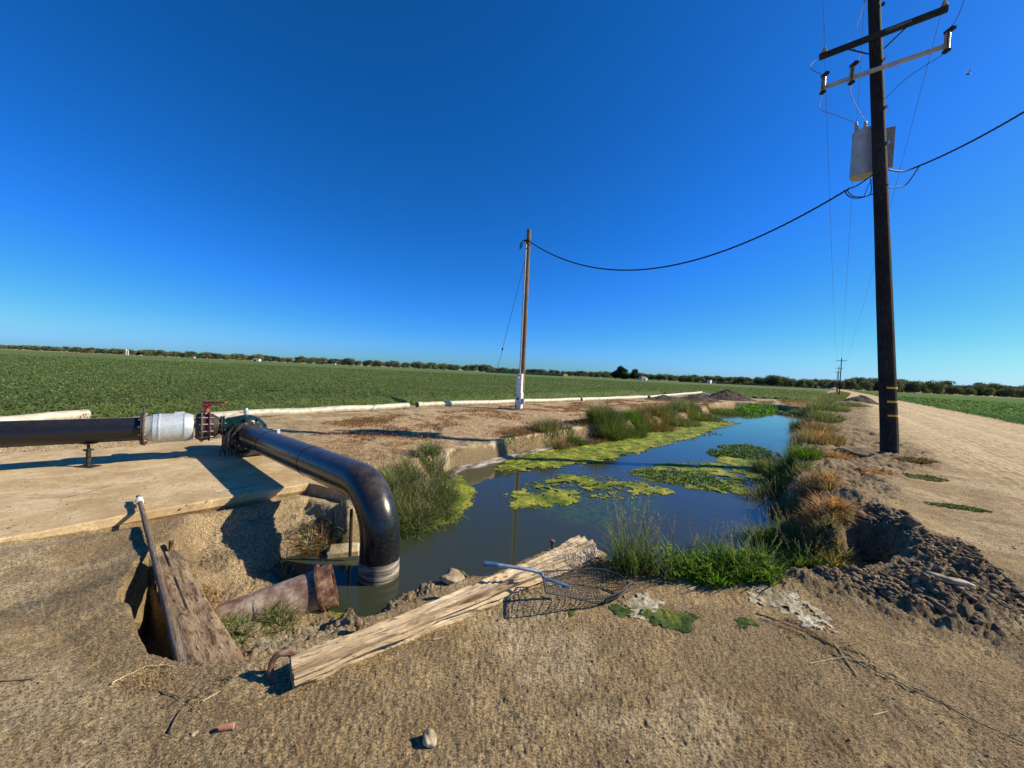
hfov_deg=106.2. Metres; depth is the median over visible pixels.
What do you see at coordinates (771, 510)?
tall grass
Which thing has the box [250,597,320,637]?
tall grass
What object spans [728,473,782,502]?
tall grass
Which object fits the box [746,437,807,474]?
tall grass
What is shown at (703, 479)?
floating plants
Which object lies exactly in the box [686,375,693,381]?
tree
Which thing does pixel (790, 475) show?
tall grass
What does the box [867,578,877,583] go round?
soil clod
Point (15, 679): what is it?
dry stem
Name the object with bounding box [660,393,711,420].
tall grass
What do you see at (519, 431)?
tall grass
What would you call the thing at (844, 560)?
tall grass
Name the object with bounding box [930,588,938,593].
soil clod
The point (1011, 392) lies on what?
tree
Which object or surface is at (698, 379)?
tree
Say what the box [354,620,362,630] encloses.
rusty bolt
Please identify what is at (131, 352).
tree
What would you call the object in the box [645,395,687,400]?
soil heap
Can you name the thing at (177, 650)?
wooden pole
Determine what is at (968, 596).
soil clod
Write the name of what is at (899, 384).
tree
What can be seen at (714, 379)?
tree
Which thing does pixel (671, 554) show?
tall grass
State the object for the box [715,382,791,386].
brush row
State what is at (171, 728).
dry stem
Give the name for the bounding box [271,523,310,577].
tall grass
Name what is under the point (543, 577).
scoop basket
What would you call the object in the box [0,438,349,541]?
concrete slab
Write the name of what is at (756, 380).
tree
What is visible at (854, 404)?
tall grass
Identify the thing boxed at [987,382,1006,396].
tree
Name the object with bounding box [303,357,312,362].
tree
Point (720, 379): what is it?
tree
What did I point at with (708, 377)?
tree
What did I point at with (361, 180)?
sky
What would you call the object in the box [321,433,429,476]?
dry weeds
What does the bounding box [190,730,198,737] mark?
stone
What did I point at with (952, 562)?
soil clod
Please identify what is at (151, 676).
dry stem
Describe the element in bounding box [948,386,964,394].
tree
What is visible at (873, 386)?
tree
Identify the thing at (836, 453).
tall grass
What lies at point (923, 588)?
soil clod
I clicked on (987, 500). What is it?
road stones
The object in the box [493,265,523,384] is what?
guy wire
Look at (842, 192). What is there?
service cable
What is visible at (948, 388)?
tree
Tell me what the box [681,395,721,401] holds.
soil heap
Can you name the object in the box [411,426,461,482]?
tall grass
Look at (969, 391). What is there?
tree
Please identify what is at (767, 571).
tall grass
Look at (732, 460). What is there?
floating algae
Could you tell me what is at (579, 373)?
tree
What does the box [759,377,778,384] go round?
tree
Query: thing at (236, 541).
gravel
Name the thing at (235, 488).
dry stem
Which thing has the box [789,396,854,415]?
tall grass
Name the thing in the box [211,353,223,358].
tree
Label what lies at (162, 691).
dry stem
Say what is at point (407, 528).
tall grass
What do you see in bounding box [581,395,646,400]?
irrigation pipe
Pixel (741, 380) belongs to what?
tree
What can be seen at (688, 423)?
tall grass
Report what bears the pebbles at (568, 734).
on the ground at (80, 610)
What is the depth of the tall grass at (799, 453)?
8.07 m
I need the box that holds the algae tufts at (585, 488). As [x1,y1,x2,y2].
[505,472,660,509]
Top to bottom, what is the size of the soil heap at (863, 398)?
1.179 m
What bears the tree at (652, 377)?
on the ground at (80, 610)
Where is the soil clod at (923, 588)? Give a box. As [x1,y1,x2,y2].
[913,584,928,591]
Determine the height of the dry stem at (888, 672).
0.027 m
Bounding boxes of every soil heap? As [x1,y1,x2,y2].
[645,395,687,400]
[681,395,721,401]
[705,389,755,401]
[842,395,878,404]
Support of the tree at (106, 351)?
on the ground at (80, 610)
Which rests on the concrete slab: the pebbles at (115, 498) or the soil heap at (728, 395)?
the pebbles at (115, 498)
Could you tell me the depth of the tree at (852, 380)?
397.07 m
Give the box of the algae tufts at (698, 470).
[623,459,767,496]
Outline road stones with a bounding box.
[940,445,1023,557]
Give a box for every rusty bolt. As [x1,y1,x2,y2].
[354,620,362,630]
[550,539,554,549]
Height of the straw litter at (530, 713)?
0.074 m
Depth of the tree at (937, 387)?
356.80 m
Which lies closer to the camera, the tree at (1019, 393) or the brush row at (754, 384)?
the brush row at (754, 384)
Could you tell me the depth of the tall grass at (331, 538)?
4.45 m
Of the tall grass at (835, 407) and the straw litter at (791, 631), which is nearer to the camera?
the straw litter at (791, 631)
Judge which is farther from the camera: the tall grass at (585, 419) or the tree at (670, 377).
the tree at (670, 377)
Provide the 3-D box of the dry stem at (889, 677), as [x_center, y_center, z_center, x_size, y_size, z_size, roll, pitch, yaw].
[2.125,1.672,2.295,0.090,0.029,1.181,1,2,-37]
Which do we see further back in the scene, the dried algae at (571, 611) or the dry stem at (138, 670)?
the dried algae at (571, 611)
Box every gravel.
[0,430,194,451]
[183,504,286,586]
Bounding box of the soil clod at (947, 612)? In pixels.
[943,609,952,615]
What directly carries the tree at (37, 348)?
on the ground at (80, 610)
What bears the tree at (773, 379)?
on the ground at (80, 610)
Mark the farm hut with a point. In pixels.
(642, 378)
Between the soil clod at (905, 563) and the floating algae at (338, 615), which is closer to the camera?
the floating algae at (338, 615)
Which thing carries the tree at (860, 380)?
on the ground at (80, 610)
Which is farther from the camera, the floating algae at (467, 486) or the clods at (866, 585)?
the floating algae at (467, 486)
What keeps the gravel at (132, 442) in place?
on the ground at (80, 610)
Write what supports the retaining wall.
on the ground at (80, 610)
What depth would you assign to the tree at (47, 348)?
843.70 m
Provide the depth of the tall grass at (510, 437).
9.61 m
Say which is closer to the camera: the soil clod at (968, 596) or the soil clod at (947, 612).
the soil clod at (947, 612)
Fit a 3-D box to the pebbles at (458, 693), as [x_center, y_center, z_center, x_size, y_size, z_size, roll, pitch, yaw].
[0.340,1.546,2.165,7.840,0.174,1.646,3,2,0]
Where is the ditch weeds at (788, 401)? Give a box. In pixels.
[756,397,828,409]
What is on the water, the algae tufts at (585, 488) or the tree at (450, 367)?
the algae tufts at (585, 488)
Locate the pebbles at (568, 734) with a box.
[2,555,1016,767]
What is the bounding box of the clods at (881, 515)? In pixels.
[839,502,928,569]
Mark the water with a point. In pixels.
(492, 526)
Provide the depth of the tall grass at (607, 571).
3.20 m
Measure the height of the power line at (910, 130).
3.777 m
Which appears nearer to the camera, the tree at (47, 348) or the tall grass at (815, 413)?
the tall grass at (815, 413)
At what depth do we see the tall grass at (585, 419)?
12.70 m
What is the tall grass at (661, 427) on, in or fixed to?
on the ground at (80, 610)
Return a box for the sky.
[0,0,1023,391]
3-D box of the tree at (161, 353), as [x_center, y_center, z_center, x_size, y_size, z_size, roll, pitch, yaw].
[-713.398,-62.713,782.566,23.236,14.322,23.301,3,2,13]
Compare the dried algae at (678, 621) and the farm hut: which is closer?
the dried algae at (678, 621)
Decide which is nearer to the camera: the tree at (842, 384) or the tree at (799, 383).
the tree at (799, 383)
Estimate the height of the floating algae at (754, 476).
0.031 m
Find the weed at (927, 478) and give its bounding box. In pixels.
[902,472,949,481]
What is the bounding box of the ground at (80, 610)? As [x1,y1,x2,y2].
[0,348,1023,767]
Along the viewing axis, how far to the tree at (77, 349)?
806.97 m
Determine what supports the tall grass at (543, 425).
on the ground at (80, 610)
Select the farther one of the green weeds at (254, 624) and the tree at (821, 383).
the tree at (821, 383)
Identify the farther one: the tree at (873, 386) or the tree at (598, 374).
the tree at (598, 374)
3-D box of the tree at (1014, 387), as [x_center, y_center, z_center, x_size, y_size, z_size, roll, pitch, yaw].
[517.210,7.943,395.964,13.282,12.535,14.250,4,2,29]
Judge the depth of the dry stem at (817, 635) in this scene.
2.50 m
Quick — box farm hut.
[638,376,647,379]
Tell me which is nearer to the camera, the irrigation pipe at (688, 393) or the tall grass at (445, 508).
the tall grass at (445, 508)
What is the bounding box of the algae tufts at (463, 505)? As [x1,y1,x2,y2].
[441,474,475,524]
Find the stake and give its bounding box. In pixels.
[168,540,173,550]
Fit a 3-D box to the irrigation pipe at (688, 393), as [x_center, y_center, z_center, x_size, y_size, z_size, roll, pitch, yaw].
[16.142,0.871,37.103,11.891,0.936,1.457,1,2,-37]
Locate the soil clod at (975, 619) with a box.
[969,616,984,623]
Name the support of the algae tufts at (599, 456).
on the floating algae at (549, 458)
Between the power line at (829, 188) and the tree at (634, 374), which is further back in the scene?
the tree at (634, 374)
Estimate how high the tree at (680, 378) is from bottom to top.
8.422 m
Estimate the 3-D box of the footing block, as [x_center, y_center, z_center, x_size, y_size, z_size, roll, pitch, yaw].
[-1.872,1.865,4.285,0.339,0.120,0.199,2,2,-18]
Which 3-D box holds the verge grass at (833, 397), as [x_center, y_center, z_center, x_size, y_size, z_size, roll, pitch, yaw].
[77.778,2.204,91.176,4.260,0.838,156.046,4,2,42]
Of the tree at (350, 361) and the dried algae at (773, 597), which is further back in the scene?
the tree at (350, 361)
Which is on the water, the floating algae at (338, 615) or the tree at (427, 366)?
the floating algae at (338, 615)
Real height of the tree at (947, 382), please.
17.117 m
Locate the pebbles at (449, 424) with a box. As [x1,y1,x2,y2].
[307,399,651,463]
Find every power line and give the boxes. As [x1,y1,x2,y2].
[823,0,824,46]
[825,67,836,353]
[842,0,864,345]
[847,15,940,356]
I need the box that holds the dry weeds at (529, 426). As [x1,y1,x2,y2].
[509,412,660,450]
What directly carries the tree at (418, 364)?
on the ground at (80, 610)
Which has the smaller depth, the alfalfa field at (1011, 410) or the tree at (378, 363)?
the alfalfa field at (1011, 410)
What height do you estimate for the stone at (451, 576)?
0.113 m
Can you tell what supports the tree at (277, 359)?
on the ground at (80, 610)
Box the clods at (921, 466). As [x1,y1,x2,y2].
[842,408,994,569]
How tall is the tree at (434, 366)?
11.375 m
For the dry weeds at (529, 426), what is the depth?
11.58 m
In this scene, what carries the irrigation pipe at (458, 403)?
on the ground at (80, 610)
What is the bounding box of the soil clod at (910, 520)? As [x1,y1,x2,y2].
[898,515,922,526]
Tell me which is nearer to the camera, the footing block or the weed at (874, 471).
the footing block
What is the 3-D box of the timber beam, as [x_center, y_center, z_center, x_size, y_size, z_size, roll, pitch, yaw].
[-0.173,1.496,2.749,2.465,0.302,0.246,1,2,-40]
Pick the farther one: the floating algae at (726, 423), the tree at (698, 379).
the tree at (698, 379)
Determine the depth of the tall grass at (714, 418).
20.62 m
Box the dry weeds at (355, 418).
[321,414,395,427]
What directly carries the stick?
on the ground at (80, 610)
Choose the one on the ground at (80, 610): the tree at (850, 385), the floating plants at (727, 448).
the tree at (850, 385)
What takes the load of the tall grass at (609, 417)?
on the ground at (80, 610)
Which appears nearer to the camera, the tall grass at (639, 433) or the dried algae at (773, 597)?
the dried algae at (773, 597)
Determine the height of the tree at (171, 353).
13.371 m
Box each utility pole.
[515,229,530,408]
[810,0,963,453]
[837,358,841,394]
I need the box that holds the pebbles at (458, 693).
[0,594,1023,767]
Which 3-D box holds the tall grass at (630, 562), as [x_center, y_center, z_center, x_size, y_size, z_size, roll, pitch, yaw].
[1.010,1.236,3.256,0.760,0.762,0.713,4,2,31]
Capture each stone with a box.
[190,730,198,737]
[235,621,260,634]
[422,728,436,747]
[439,568,464,584]
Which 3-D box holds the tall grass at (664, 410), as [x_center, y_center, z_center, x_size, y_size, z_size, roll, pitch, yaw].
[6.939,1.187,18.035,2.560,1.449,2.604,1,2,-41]
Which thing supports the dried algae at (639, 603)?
on the ground at (80, 610)
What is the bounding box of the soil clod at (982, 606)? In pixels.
[977,603,989,609]
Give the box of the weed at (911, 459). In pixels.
[893,456,937,464]
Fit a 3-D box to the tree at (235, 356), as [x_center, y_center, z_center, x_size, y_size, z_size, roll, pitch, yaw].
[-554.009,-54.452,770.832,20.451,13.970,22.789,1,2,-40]
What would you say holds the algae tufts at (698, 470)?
on the floating algae at (754, 476)
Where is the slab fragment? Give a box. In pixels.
[836,447,877,456]
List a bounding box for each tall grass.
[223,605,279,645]
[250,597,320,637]
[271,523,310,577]
[287,500,355,560]
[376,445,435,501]
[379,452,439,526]
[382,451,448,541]
[392,445,466,504]
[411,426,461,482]
[412,469,474,528]
[500,427,537,452]
[501,434,517,456]
[528,412,567,448]
[548,423,577,448]
[565,423,592,445]
[571,416,614,442]
[580,385,636,440]
[586,560,627,581]
[593,481,677,578]
[614,410,650,438]
[618,399,656,432]
[622,408,676,431]
[623,511,708,582]
[636,398,683,425]
[652,404,703,426]
[656,536,758,589]
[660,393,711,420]
[684,402,725,421]
[687,515,738,555]
[698,521,801,585]
[702,401,743,414]
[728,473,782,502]
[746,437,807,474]
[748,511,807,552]
[756,456,820,496]
[761,426,831,483]
[762,473,832,524]
[768,528,835,568]
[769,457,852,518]
[770,475,840,536]
[783,487,865,549]
[785,401,811,405]
[786,399,849,428]
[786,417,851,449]
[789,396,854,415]
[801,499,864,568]
[817,445,862,459]
[833,401,873,406]
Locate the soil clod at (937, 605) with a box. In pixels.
[929,598,945,610]
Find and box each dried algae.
[569,608,574,616]
[608,603,702,632]
[613,591,664,619]
[734,616,760,627]
[747,582,838,632]
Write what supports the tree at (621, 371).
on the ground at (80, 610)
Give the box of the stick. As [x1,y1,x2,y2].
[926,571,976,587]
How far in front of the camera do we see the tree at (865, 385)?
363.36 m
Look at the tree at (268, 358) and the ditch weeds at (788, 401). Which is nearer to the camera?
the ditch weeds at (788, 401)
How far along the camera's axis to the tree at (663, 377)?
506.92 m
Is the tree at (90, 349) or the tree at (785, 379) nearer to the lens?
the tree at (785, 379)
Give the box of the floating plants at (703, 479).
[629,469,740,491]
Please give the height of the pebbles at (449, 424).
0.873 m
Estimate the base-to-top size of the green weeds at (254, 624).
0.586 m
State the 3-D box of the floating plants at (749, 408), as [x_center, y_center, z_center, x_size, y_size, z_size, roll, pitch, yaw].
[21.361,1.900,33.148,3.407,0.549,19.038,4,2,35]
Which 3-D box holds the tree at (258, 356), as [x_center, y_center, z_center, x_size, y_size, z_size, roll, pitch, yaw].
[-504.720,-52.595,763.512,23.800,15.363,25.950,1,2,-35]
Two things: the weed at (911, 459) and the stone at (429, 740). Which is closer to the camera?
the stone at (429, 740)
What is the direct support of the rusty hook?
attached to the timber beam
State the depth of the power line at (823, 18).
9.41 m
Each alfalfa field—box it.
[0,349,829,418]
[850,390,1023,424]
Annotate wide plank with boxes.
[158,550,246,677]
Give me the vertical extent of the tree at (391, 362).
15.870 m
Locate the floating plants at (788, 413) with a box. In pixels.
[782,410,803,415]
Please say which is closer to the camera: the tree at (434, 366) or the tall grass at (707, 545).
the tall grass at (707, 545)
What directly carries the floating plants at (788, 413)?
on the water
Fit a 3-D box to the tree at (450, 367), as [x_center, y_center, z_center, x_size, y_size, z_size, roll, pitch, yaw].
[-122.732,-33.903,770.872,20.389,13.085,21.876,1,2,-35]
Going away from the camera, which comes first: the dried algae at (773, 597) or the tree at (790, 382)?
the dried algae at (773, 597)
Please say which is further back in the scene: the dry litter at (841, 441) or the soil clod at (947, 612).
the dry litter at (841, 441)
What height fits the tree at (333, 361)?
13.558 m
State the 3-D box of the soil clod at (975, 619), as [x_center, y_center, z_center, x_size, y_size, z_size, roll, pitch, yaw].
[3.255,1.655,2.698,0.077,0.052,0.083,3,2,18]
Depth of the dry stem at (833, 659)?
2.32 m
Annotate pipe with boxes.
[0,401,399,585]
[0,409,90,420]
[199,403,409,417]
[214,563,338,622]
[416,397,580,406]
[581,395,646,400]
[648,388,709,397]
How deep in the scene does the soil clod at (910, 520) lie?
4.25 m
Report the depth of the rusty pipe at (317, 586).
3.06 m
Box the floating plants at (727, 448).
[706,443,778,460]
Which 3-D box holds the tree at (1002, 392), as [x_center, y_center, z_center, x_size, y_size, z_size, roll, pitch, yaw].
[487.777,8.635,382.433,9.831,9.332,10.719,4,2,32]
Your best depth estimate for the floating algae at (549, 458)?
10.72 m
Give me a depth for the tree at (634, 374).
327.56 m
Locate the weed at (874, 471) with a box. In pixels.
[853,466,892,474]
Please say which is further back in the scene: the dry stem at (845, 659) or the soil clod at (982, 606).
the soil clod at (982, 606)
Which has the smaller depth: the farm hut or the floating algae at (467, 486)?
the floating algae at (467, 486)
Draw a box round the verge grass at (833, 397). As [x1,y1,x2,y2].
[820,391,850,404]
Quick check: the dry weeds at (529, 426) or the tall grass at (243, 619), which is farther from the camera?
the dry weeds at (529, 426)
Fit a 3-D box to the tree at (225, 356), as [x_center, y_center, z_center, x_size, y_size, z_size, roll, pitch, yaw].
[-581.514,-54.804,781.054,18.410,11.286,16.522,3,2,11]
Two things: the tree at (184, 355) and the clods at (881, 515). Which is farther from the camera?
the tree at (184, 355)
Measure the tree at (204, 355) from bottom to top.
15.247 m
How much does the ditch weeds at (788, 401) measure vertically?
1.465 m
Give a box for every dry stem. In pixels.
[0,678,34,681]
[112,664,173,683]
[125,670,174,682]
[159,690,180,698]
[169,707,184,732]
[215,485,259,491]
[756,612,1023,742]
[760,617,1023,736]
[785,619,881,671]
[810,657,861,665]
[833,642,858,677]
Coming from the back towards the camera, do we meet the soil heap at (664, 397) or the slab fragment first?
the soil heap at (664, 397)
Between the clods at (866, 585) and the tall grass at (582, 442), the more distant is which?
the tall grass at (582, 442)
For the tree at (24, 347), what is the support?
on the ground at (80, 610)
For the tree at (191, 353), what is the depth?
810.85 m
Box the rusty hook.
[267,649,295,683]
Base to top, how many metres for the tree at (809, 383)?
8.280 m
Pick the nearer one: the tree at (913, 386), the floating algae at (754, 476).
the floating algae at (754, 476)
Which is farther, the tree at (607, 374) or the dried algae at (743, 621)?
the tree at (607, 374)
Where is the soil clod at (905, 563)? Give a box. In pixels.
[899,561,909,565]
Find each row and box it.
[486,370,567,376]
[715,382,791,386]
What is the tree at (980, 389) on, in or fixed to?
on the ground at (80, 610)
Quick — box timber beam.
[289,535,606,689]
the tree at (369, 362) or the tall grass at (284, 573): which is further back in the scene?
the tree at (369, 362)
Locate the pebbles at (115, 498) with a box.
[7,470,250,536]
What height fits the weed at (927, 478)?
0.115 m
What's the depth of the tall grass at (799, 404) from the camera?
32.03 m
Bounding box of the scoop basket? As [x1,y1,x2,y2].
[484,561,629,603]
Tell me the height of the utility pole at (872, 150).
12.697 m
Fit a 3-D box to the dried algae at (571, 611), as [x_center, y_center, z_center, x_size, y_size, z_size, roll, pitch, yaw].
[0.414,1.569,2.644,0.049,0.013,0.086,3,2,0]
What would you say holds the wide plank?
on the ground at (80, 610)
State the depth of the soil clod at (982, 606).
2.81 m
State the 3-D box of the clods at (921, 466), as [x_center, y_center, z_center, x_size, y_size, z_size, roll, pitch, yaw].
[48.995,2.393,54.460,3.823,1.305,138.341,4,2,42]
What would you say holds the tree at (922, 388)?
on the ground at (80, 610)
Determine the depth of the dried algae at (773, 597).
2.85 m
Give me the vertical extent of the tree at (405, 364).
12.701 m
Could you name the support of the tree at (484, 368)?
on the ground at (80, 610)
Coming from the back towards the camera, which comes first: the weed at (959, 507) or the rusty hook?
the weed at (959, 507)
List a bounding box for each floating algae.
[328,610,342,617]
[412,476,476,529]
[493,420,724,471]
[504,473,674,509]
[630,462,773,494]
[702,419,739,429]
[716,456,761,468]
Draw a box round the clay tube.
[218,722,234,731]
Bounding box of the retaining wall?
[438,425,593,478]
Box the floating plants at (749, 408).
[730,403,781,414]
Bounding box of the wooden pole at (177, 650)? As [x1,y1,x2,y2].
[135,495,186,663]
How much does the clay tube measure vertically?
0.026 m
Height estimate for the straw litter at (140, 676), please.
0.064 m
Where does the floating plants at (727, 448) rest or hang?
on the water
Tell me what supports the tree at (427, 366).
on the ground at (80, 610)
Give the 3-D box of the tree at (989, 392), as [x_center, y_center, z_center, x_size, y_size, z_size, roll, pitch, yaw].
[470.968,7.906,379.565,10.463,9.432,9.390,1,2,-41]
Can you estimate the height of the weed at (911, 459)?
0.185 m
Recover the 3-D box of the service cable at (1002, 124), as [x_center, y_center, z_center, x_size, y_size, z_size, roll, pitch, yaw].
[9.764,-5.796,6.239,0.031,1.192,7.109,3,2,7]
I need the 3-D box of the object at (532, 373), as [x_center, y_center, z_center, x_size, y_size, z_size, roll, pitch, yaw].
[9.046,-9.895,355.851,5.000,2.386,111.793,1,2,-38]
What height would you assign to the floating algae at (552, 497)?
0.031 m
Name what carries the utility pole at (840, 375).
on the ground at (80, 610)
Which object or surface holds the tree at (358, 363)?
on the ground at (80, 610)
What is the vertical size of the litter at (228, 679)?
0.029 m
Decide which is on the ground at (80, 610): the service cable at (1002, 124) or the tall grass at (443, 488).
the tall grass at (443, 488)
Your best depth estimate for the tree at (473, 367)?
707.23 m
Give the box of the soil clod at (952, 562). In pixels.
[948,560,957,564]
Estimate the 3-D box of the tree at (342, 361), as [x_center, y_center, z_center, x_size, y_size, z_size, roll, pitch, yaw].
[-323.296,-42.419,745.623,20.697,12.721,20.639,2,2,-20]
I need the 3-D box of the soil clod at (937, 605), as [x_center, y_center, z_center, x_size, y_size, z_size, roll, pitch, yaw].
[3.152,1.629,2.845,0.092,0.063,0.107,4,2,45]
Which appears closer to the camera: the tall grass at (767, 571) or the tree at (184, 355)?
the tall grass at (767, 571)
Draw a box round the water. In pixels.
[268,407,809,616]
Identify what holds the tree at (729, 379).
on the ground at (80, 610)
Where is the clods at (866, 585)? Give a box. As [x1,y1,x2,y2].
[809,533,1023,618]
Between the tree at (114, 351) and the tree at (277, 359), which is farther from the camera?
the tree at (114, 351)
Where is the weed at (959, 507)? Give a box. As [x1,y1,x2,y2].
[923,501,992,512]
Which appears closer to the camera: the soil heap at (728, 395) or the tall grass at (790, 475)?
the tall grass at (790, 475)
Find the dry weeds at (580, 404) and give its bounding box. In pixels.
[291,397,714,462]
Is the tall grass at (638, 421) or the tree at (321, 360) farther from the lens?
the tree at (321, 360)
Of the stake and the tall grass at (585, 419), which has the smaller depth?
the stake
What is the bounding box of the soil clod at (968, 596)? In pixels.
[963,593,975,600]
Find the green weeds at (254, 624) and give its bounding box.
[221,612,272,643]
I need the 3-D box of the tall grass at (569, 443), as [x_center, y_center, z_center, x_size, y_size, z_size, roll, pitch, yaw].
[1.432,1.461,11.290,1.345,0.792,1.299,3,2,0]
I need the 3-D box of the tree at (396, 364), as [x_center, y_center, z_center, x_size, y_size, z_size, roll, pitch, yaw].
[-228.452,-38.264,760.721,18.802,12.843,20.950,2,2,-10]
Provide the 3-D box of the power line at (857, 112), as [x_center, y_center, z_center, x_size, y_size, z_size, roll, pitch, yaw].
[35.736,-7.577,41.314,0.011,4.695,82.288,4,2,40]
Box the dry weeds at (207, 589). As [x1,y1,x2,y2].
[167,583,239,659]
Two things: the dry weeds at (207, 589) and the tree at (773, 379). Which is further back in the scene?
the tree at (773, 379)
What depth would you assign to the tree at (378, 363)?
739.11 m
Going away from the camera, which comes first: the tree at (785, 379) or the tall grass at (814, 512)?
the tall grass at (814, 512)
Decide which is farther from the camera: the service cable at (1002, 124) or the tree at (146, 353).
the tree at (146, 353)
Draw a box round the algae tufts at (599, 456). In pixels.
[497,420,720,470]
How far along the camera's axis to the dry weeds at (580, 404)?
12.90 m
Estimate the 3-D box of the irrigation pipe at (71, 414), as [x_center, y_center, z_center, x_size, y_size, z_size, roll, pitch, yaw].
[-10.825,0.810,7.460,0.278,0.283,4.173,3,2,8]
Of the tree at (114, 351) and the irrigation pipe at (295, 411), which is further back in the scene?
the tree at (114, 351)
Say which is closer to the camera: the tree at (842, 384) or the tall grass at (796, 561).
the tall grass at (796, 561)
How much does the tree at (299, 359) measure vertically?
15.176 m
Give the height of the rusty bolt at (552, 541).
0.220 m
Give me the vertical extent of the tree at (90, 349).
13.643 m
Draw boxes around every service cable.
[531,187,849,270]
[914,111,1023,168]
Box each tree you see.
[16,345,30,349]
[33,345,41,350]
[40,346,53,350]
[71,347,83,352]
[83,347,95,352]
[103,349,112,353]
[108,348,121,353]
[129,350,138,354]
[143,350,152,355]
[153,350,168,356]
[168,351,176,356]
[179,353,188,357]
[185,351,197,357]
[199,351,211,358]
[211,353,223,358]
[221,354,230,359]
[230,354,240,359]
[251,354,264,360]
[264,356,275,361]
[272,356,282,361]
[294,356,305,362]
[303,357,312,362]
[316,357,327,363]
[327,358,339,364]
[339,359,348,364]
[344,358,355,364]
[355,360,362,365]
[363,360,372,365]
[370,360,382,365]
[388,360,397,367]
[392,362,400,367]
[402,362,410,367]
[412,361,423,368]
[423,363,431,368]
[431,364,439,369]
[447,364,455,369]
[467,364,478,370]
[478,364,489,371]
[573,371,584,375]
[593,371,603,376]
[602,371,611,377]
[611,365,627,378]
[629,369,639,379]
[648,374,655,379]
[659,375,667,379]
[668,375,678,380]
[677,376,686,380]
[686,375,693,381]
[694,376,704,381]
[703,375,713,381]
[710,376,718,382]
[717,377,728,382]
[725,377,733,382]
[735,376,749,383]
[753,377,762,383]
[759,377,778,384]
[764,375,783,384]
[779,376,788,384]
[786,379,797,386]
[795,379,806,386]
[805,380,814,386]
[817,379,828,387]
[828,380,838,387]
[838,381,845,388]
[843,378,860,389]
[844,381,858,389]
[854,377,868,389]
[859,380,872,390]
[868,380,877,390]
[897,379,904,391]
[903,380,920,392]
[919,383,930,393]
[924,380,945,393]
[938,380,955,385]
[944,385,955,394]
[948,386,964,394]
[963,388,977,395]
[973,385,985,395]
[983,388,995,395]
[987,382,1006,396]
[995,388,1009,396]
[1003,387,1017,397]
[1007,386,1022,397]
[1013,389,1023,397]
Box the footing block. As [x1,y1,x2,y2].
[326,542,359,558]
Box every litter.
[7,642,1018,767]
[117,658,181,690]
[166,674,234,711]
[768,613,857,654]
[799,417,866,481]
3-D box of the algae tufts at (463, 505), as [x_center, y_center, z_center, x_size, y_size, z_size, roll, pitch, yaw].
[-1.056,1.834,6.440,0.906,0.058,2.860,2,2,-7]

